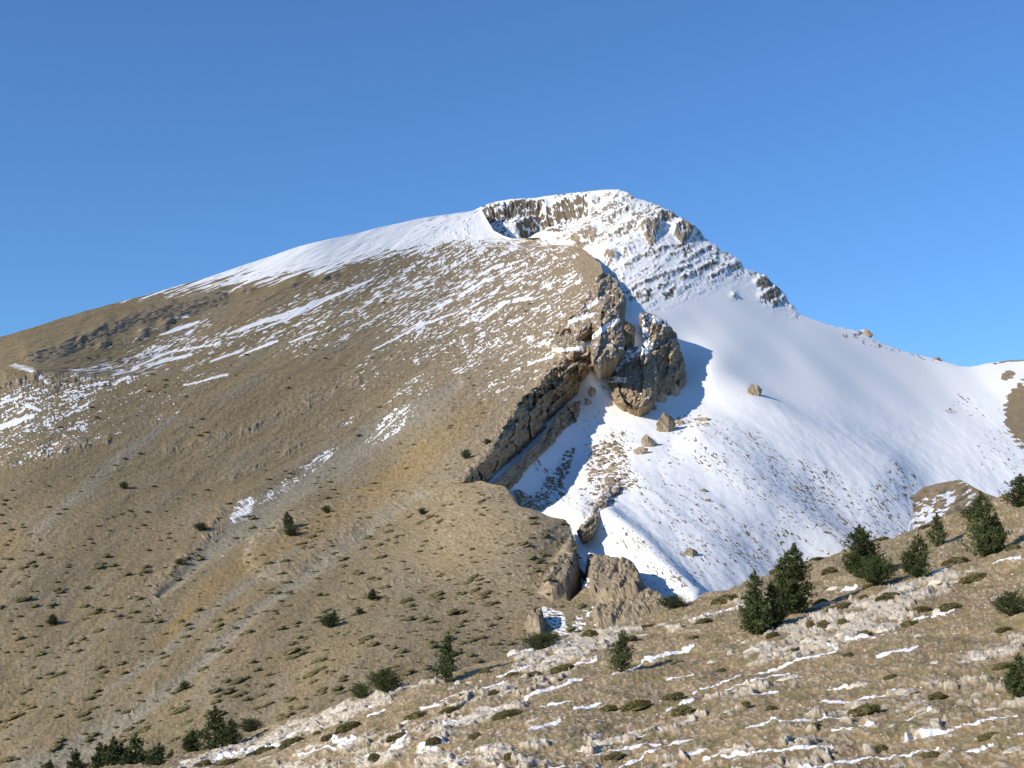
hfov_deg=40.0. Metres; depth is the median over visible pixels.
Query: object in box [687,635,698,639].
cushion shrub
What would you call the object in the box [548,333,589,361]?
rock ledge
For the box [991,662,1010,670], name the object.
cushion shrub
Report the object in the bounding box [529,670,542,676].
cushion shrub
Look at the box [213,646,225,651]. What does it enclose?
cushion shrub
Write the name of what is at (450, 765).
limestone rock
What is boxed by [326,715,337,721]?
limestone rock
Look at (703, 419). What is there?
boulder
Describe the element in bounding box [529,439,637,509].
rubble
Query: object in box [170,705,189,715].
cushion shrub
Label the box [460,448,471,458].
pine bush
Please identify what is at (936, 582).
limestone rock
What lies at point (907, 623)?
cushion shrub
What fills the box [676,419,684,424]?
boulder
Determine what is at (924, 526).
cushion shrub
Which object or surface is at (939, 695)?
cushion shrub
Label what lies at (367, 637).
cushion shrub
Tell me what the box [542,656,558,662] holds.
limestone rock
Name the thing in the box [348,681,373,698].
pine bush
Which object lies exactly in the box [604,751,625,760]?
cushion shrub
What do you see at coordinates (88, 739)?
cushion shrub
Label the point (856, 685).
limestone rock
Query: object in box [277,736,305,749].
cushion shrub
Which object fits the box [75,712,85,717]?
cushion shrub
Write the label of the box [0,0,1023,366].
sky
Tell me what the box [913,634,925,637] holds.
limestone rock
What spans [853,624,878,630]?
limestone rock
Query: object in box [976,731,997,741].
cushion shrub
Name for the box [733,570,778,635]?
pine tree
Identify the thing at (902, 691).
limestone rock
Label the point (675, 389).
boulder
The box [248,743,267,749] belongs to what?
limestone rock
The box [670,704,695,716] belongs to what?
cushion shrub
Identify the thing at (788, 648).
limestone rock
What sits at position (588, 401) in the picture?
boulder
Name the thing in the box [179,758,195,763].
limestone rock
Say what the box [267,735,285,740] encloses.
limestone rock
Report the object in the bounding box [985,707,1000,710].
limestone rock
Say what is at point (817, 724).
cushion shrub
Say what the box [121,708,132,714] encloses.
cushion shrub
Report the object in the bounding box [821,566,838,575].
cushion shrub
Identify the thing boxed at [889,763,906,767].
limestone rock
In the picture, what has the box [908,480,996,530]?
hill
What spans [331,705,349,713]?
limestone rock
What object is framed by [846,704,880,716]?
cushion shrub
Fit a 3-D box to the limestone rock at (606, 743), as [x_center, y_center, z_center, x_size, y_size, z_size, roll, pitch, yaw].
[4.167,16.563,64.522,1.086,0.311,0.753,-17,-7,15]
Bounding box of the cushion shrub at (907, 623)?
[900,620,918,626]
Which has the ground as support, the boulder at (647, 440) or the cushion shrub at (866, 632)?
the cushion shrub at (866, 632)
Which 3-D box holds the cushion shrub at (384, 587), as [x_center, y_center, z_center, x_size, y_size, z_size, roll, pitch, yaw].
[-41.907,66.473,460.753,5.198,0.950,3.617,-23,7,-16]
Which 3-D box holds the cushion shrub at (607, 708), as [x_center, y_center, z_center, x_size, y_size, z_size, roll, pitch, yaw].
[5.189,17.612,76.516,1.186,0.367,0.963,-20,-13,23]
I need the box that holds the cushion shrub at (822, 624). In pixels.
[816,620,829,628]
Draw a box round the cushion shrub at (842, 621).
[837,618,847,624]
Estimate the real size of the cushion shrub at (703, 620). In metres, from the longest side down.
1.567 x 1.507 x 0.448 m
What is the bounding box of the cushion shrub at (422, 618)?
[415,615,429,621]
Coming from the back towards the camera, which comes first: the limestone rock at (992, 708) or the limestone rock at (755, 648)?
the limestone rock at (755, 648)
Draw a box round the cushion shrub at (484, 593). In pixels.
[479,590,489,595]
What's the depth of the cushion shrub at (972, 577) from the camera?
97.80 m
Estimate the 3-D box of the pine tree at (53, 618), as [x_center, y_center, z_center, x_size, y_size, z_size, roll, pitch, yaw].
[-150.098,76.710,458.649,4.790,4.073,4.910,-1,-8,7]
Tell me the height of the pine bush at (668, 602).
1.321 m
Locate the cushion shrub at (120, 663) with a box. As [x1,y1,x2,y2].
[114,660,126,666]
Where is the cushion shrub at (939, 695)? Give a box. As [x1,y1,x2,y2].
[927,691,947,700]
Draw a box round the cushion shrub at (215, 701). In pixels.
[209,698,220,704]
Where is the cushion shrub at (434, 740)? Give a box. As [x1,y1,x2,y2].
[424,736,440,745]
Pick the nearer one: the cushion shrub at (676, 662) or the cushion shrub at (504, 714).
the cushion shrub at (504, 714)
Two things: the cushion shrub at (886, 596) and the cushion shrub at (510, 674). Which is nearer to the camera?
the cushion shrub at (886, 596)
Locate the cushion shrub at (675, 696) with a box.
[661,692,683,700]
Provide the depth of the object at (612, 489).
576.17 m
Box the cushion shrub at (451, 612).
[446,609,457,615]
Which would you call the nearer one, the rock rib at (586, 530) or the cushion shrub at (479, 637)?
the cushion shrub at (479, 637)
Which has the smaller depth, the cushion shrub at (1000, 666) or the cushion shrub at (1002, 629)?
the cushion shrub at (1000, 666)
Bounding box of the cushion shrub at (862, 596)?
[858,594,867,599]
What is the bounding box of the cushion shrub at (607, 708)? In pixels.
[599,704,616,711]
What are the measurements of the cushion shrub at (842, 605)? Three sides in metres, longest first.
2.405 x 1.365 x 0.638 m
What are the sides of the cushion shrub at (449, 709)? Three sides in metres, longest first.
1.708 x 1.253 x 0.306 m
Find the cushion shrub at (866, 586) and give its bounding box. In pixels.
[862,583,874,589]
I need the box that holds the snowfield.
[475,189,1023,605]
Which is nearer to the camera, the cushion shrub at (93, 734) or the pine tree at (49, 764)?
the pine tree at (49, 764)
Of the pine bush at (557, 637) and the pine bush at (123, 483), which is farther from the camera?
the pine bush at (123, 483)
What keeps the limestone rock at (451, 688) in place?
on the ground
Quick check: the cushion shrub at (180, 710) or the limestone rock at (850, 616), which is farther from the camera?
the cushion shrub at (180, 710)
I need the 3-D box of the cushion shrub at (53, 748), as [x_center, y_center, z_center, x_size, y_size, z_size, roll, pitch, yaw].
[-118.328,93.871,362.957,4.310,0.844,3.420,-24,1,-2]
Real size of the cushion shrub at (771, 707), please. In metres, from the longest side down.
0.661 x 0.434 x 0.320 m
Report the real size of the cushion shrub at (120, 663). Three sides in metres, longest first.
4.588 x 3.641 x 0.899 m
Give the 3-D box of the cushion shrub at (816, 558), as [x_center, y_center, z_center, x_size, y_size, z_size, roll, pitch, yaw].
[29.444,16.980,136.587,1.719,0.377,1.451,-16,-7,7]
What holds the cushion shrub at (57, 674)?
on the hillside
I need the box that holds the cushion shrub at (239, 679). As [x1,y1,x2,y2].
[227,677,242,682]
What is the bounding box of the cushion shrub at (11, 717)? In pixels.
[7,714,18,720]
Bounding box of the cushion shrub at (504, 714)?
[490,709,523,720]
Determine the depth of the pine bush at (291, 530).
542.71 m
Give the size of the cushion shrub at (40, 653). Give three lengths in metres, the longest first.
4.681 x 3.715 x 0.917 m
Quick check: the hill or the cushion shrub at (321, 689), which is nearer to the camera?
the cushion shrub at (321, 689)
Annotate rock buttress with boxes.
[607,347,657,416]
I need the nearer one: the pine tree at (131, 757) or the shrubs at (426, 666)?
the pine tree at (131, 757)
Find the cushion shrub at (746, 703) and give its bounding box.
[740,701,750,706]
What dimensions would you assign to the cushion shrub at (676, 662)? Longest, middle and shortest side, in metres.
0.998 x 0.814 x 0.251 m
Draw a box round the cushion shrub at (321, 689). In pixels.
[315,687,327,692]
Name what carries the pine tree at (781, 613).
on the ground
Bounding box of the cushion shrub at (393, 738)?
[385,731,405,742]
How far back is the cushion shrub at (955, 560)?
108.80 m
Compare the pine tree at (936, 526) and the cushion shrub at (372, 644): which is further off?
the cushion shrub at (372, 644)
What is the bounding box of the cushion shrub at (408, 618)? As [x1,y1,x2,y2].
[402,615,415,621]
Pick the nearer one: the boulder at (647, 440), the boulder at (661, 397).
the boulder at (647, 440)
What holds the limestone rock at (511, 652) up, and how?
on the ground
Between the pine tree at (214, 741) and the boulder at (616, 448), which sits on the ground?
the pine tree at (214, 741)
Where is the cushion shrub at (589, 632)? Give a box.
[581,629,597,636]
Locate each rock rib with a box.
[576,493,609,543]
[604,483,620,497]
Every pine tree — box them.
[41,759,60,767]
[45,613,58,624]
[67,749,86,767]
[84,741,104,767]
[95,735,126,767]
[114,732,148,764]
[144,741,167,765]
[160,749,173,763]
[180,729,206,752]
[194,705,236,749]
[218,718,244,744]
[280,511,294,526]
[366,588,377,600]
[430,631,461,681]
[606,629,638,672]
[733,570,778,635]
[762,581,791,626]
[767,542,818,613]
[838,523,887,578]
[897,532,936,577]
[925,512,950,546]
[956,491,1012,557]
[998,474,1023,506]
[1001,652,1023,697]
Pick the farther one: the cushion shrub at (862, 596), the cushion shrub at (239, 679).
the cushion shrub at (239, 679)
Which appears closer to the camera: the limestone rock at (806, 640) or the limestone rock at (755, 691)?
the limestone rock at (755, 691)
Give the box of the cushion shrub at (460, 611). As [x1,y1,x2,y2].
[455,609,465,614]
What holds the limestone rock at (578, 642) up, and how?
on the ground
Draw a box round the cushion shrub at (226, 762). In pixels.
[215,758,240,765]
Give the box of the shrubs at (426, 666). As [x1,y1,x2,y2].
[0,302,595,765]
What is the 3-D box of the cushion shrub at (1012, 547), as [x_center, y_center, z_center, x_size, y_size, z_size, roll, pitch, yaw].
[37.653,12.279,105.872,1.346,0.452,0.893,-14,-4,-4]
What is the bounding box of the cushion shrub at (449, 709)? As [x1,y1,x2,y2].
[439,705,462,713]
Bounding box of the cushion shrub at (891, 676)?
[883,673,896,679]
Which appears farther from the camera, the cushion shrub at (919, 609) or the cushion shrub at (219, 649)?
the cushion shrub at (219, 649)
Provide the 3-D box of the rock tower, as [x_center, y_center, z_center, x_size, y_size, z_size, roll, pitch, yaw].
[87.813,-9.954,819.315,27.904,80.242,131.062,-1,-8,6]
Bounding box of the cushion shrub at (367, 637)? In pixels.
[359,634,374,641]
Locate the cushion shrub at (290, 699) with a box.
[284,696,295,702]
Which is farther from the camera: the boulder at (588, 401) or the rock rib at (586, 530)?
the boulder at (588, 401)
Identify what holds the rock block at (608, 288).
on the snowfield
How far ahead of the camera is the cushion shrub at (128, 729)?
368.21 m
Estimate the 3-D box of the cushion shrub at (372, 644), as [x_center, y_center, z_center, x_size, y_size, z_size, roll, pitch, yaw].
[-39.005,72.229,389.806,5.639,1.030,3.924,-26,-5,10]
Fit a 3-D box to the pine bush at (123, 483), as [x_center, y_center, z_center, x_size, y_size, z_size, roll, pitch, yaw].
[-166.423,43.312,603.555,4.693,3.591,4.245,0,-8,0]
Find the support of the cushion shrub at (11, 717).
on the hillside
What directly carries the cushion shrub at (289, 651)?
on the hillside
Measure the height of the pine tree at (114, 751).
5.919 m
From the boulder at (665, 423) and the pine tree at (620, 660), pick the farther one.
the boulder at (665, 423)
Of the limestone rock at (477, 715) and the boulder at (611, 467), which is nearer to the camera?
the limestone rock at (477, 715)
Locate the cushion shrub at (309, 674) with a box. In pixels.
[302,670,318,678]
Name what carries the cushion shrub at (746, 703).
on the ground
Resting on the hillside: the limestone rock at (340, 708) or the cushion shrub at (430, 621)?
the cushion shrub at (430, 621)
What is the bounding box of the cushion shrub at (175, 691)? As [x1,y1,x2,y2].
[170,689,181,694]
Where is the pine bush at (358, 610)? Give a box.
[356,607,364,613]
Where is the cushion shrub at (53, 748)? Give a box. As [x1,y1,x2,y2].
[47,745,60,750]
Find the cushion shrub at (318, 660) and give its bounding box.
[309,656,325,664]
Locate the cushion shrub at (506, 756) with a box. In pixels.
[503,751,516,760]
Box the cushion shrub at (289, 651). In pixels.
[282,646,299,655]
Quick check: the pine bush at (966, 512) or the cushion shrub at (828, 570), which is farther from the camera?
the pine bush at (966, 512)
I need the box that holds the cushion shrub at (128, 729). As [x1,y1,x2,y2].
[122,726,133,732]
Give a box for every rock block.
[590,315,624,378]
[594,273,626,321]
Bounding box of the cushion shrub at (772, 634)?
[766,631,778,638]
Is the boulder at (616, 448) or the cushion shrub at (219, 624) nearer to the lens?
the cushion shrub at (219, 624)
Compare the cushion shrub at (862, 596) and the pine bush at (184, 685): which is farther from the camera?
the pine bush at (184, 685)
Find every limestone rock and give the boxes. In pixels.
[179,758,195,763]
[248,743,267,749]
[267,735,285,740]
[304,743,318,749]
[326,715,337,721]
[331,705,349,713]
[447,686,459,689]
[448,759,467,767]
[450,702,460,706]
[462,711,489,720]
[465,755,474,758]
[503,689,515,693]
[507,649,518,655]
[525,718,540,722]
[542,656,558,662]
[554,646,576,652]
[570,640,586,644]
[596,741,613,745]
[661,762,674,766]
[733,689,759,696]
[743,646,765,652]
[776,675,801,680]
[782,645,798,651]
[800,638,816,643]
[812,638,829,644]
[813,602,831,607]
[826,586,839,590]
[844,612,858,620]
[846,682,868,689]
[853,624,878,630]
[867,606,879,610]
[876,628,893,632]
[888,613,902,619]
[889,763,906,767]
[896,688,915,695]
[897,585,920,590]
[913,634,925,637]
[914,707,927,713]
[928,579,948,585]
[931,608,941,614]
[948,579,958,583]
[971,655,991,660]
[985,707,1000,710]
[997,647,1011,652]
[1002,746,1020,753]
[1010,638,1021,643]
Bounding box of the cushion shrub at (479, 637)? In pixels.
[475,635,484,639]
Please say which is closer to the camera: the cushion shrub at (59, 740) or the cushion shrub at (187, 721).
the cushion shrub at (187, 721)
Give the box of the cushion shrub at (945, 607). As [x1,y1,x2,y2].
[938,602,962,611]
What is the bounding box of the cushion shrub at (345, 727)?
[335,721,360,733]
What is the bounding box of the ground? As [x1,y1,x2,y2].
[100,492,1023,767]
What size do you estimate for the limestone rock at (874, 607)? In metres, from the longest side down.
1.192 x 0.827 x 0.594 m
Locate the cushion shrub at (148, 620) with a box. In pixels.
[144,618,154,622]
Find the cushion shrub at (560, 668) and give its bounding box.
[550,663,575,673]
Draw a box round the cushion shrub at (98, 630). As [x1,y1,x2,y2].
[93,627,103,632]
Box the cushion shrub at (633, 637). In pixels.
[627,635,637,640]
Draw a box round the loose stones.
[177,506,1023,767]
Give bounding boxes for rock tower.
[639,313,686,395]
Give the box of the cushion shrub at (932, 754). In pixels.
[917,750,938,758]
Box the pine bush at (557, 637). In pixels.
[543,632,561,642]
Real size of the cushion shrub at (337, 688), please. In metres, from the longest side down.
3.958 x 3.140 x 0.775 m
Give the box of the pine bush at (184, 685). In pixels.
[179,680,190,689]
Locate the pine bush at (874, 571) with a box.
[845,555,901,584]
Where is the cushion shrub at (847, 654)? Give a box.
[842,652,852,656]
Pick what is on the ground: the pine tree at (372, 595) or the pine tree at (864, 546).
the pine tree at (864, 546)
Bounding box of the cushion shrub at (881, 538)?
[874,536,888,541]
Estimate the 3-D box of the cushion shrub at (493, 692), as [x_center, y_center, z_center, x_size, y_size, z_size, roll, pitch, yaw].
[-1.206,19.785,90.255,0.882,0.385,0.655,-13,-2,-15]
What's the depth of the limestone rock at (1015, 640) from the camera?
72.44 m
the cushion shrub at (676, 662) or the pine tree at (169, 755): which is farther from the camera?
the pine tree at (169, 755)
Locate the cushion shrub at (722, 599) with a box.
[710,594,737,604]
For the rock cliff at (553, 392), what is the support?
on the hillside
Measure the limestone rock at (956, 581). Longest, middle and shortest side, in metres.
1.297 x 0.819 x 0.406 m
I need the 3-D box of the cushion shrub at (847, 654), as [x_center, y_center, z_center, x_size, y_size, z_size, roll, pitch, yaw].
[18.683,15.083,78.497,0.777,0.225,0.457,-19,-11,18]
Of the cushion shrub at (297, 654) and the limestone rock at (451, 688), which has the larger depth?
the cushion shrub at (297, 654)
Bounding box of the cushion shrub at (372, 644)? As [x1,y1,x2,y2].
[367,641,379,646]
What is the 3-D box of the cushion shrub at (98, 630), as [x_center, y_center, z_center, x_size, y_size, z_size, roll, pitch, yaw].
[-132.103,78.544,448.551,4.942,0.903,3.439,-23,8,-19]
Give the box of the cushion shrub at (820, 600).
[812,598,828,605]
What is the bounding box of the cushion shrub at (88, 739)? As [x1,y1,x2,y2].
[83,736,94,742]
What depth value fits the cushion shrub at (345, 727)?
96.86 m
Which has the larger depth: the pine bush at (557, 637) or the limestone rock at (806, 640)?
the pine bush at (557, 637)
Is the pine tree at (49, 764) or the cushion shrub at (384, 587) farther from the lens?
the cushion shrub at (384, 587)
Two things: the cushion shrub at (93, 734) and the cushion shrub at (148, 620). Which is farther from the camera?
the cushion shrub at (148, 620)
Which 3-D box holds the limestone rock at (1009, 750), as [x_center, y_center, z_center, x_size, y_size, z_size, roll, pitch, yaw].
[16.909,12.376,47.400,0.858,0.201,0.541,-13,-1,-7]
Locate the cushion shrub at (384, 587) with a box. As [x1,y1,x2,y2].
[378,584,389,589]
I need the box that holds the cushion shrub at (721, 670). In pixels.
[715,668,726,672]
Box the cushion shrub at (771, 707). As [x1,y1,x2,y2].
[765,705,776,710]
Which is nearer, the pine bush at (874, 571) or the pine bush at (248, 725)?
the pine bush at (874, 571)
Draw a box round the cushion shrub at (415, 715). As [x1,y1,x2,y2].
[403,711,427,719]
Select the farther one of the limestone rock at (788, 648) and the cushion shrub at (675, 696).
the limestone rock at (788, 648)
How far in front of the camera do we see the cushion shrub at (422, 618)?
411.38 m
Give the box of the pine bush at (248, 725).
[237,718,265,731]
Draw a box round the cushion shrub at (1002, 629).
[992,626,1011,632]
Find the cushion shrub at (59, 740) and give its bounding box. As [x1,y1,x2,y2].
[53,737,64,742]
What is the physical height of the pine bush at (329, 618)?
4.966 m
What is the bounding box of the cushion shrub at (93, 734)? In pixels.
[87,731,99,737]
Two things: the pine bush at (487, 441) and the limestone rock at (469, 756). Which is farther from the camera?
the pine bush at (487, 441)
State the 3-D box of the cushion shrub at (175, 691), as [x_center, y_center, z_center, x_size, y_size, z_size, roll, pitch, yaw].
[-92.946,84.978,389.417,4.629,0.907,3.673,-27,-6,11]
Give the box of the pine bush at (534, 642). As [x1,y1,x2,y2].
[520,632,555,650]
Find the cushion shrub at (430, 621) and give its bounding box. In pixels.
[425,619,435,623]
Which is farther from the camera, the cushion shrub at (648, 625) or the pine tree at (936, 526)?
the pine tree at (936, 526)
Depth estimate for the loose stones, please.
78.58 m
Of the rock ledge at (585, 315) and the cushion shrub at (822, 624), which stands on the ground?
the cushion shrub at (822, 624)
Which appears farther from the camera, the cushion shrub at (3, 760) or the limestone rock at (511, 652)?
the cushion shrub at (3, 760)
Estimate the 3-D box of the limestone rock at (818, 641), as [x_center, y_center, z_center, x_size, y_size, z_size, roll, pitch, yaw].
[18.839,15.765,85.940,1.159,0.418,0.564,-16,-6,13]
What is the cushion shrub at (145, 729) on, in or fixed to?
on the hillside
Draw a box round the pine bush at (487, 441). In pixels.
[482,438,493,444]
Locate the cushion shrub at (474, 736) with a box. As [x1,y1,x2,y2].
[468,732,481,739]
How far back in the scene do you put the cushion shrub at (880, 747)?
51.98 m
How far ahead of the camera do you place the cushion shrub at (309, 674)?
376.54 m
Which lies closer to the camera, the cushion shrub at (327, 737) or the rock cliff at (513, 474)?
the cushion shrub at (327, 737)
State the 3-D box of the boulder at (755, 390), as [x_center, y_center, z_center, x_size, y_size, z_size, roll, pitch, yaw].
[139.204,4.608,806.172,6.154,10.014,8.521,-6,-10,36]
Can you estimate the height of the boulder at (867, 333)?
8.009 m
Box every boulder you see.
[585,398,591,404]
[588,386,595,396]
[607,478,615,482]
[608,465,618,470]
[612,446,621,450]
[633,446,647,454]
[641,434,656,446]
[656,391,667,402]
[656,412,675,431]
[669,382,679,396]
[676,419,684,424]
[683,548,697,555]
[698,417,710,420]
[747,383,761,395]
[864,329,872,337]
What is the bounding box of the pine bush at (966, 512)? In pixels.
[958,506,977,518]
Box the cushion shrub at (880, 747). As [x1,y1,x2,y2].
[862,743,887,753]
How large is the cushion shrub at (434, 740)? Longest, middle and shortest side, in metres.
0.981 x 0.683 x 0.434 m
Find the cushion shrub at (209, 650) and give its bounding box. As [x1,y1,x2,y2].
[204,647,214,652]
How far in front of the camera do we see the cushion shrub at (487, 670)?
105.82 m
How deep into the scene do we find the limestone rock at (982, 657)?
69.30 m
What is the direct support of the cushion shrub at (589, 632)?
on the ground
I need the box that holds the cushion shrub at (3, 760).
[0,756,13,763]
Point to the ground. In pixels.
(970, 690)
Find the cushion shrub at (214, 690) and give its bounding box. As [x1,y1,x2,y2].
[209,687,220,693]
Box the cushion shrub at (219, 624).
[213,622,224,627]
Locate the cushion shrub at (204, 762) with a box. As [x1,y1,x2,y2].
[193,759,211,766]
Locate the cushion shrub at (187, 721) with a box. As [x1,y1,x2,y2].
[180,718,193,725]
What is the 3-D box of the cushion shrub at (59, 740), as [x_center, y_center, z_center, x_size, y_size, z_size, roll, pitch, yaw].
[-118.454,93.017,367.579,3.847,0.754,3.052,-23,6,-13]
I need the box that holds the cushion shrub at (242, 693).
[237,690,247,695]
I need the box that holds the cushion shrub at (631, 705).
[619,699,651,711]
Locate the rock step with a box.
[515,490,537,510]
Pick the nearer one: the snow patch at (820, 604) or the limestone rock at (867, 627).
the limestone rock at (867, 627)
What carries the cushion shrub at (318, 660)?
on the hillside
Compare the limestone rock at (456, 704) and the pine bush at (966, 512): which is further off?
the pine bush at (966, 512)
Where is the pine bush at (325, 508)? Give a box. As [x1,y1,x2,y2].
[321,505,332,512]
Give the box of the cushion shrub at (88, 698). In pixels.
[82,694,94,700]
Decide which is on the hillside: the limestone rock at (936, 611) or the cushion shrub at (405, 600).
the cushion shrub at (405, 600)
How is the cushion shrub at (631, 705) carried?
on the ground
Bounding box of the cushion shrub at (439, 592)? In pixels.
[428,590,444,597]
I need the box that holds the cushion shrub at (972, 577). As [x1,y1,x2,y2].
[959,573,986,583]
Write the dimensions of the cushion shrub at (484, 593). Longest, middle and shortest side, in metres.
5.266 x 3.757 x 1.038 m
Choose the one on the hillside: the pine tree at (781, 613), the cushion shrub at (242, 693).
the cushion shrub at (242, 693)
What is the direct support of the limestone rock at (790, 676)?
on the ground
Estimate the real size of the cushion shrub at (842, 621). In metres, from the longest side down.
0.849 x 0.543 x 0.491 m
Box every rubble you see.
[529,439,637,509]
[585,413,897,586]
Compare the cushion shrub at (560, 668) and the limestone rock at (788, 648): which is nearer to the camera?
the limestone rock at (788, 648)
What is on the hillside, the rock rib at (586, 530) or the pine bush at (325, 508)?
the pine bush at (325, 508)
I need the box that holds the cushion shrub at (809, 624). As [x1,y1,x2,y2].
[806,620,813,627]
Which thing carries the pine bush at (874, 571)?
on the ground
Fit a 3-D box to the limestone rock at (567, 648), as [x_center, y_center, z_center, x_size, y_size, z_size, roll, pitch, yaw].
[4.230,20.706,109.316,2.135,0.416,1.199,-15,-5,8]
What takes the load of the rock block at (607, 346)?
on the snowfield
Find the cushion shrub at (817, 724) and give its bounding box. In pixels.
[805,722,820,728]
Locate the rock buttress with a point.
(632, 380)
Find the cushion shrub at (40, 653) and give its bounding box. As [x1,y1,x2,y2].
[35,651,46,656]
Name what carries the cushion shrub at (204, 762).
on the ground
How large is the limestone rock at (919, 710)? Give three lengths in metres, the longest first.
0.802 x 0.390 x 0.248 m
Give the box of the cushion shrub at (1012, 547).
[1004,544,1020,550]
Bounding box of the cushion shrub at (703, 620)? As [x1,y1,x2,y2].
[694,618,712,623]
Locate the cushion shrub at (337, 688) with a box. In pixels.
[332,685,343,690]
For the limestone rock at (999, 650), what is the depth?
70.26 m
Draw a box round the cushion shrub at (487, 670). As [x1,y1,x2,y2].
[479,668,490,673]
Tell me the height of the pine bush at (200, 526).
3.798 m
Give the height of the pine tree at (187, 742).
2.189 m
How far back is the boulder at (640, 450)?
666.73 m
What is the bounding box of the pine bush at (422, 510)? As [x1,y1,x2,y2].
[418,507,426,514]
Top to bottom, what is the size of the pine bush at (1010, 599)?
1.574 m
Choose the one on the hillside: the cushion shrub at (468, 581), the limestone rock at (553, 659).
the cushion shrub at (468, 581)
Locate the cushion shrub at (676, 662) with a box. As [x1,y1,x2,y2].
[670,660,683,664]
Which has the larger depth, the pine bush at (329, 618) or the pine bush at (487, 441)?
the pine bush at (487, 441)
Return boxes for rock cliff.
[458,274,635,493]
[491,401,580,488]
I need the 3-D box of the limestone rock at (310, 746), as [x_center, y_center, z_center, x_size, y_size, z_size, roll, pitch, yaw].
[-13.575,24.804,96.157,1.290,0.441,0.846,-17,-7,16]
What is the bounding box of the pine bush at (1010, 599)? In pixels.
[986,590,1023,615]
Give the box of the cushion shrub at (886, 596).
[875,591,899,601]
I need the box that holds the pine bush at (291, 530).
[280,524,302,535]
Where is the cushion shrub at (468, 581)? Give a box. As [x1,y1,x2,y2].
[463,578,474,583]
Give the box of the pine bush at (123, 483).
[119,481,128,488]
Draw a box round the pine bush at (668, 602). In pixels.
[655,594,688,608]
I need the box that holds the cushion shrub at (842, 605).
[825,601,851,611]
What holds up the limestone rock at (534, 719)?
on the ground
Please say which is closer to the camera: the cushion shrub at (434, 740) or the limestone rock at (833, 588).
the cushion shrub at (434, 740)
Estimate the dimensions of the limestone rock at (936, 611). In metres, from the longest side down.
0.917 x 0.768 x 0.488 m
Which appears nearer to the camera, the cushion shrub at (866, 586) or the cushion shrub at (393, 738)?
the cushion shrub at (393, 738)
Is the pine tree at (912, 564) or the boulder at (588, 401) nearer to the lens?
the pine tree at (912, 564)
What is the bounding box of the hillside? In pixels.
[0,206,665,767]
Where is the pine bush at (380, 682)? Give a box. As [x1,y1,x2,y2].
[363,666,406,691]
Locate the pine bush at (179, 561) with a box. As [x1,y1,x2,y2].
[174,558,184,564]
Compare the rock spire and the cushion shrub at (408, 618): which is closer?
the cushion shrub at (408, 618)
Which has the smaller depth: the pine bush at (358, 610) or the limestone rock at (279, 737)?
the limestone rock at (279, 737)
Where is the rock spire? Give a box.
[624,323,634,347]
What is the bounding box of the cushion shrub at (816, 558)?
[809,557,823,560]
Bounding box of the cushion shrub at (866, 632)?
[856,630,872,635]
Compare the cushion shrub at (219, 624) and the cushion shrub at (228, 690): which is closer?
the cushion shrub at (228, 690)
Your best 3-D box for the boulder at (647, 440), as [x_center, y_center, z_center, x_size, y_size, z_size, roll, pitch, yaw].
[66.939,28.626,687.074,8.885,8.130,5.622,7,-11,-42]
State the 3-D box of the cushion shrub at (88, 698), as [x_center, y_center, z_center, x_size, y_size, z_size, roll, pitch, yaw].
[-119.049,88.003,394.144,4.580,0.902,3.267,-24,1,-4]
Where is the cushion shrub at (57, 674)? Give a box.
[50,671,64,677]
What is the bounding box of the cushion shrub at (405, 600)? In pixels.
[399,597,412,603]
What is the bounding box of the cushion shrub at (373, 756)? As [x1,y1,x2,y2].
[367,753,379,761]
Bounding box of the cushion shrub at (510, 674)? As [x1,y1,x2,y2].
[505,672,519,677]
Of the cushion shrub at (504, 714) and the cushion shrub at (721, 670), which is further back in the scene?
the cushion shrub at (721, 670)
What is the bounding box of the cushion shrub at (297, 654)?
[293,650,306,656]
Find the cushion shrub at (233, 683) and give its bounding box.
[228,681,238,685]
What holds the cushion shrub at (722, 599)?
on the ground
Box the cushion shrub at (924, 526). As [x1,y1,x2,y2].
[918,524,931,529]
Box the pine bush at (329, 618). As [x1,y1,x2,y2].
[319,612,339,627]
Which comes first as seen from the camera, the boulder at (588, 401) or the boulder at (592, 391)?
the boulder at (588, 401)
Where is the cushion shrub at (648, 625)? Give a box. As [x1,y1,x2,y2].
[642,624,654,627]
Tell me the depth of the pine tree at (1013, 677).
56.44 m
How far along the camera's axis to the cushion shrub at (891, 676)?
68.23 m
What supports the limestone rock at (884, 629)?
on the ground
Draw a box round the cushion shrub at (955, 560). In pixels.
[940,556,968,565]
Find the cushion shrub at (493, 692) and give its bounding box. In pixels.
[487,689,499,695]
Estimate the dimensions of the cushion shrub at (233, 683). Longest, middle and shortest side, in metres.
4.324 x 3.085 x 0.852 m
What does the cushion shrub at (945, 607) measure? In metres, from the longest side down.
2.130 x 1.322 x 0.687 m
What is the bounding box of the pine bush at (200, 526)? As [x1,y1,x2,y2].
[192,522,209,530]
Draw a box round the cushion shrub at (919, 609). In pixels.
[911,606,930,612]
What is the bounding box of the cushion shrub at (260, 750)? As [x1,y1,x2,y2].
[246,746,275,755]
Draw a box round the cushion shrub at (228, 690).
[218,687,235,695]
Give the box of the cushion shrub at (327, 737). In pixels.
[320,733,336,741]
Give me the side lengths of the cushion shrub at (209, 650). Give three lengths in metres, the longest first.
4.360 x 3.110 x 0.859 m
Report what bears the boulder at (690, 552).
on the snowfield
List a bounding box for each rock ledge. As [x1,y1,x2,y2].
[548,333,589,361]
[566,290,608,341]
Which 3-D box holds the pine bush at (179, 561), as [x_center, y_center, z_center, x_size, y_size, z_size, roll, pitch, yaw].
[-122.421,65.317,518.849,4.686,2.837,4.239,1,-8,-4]
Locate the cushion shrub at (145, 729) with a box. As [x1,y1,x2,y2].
[139,727,151,733]
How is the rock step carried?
on the snowfield
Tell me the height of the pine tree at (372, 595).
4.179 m

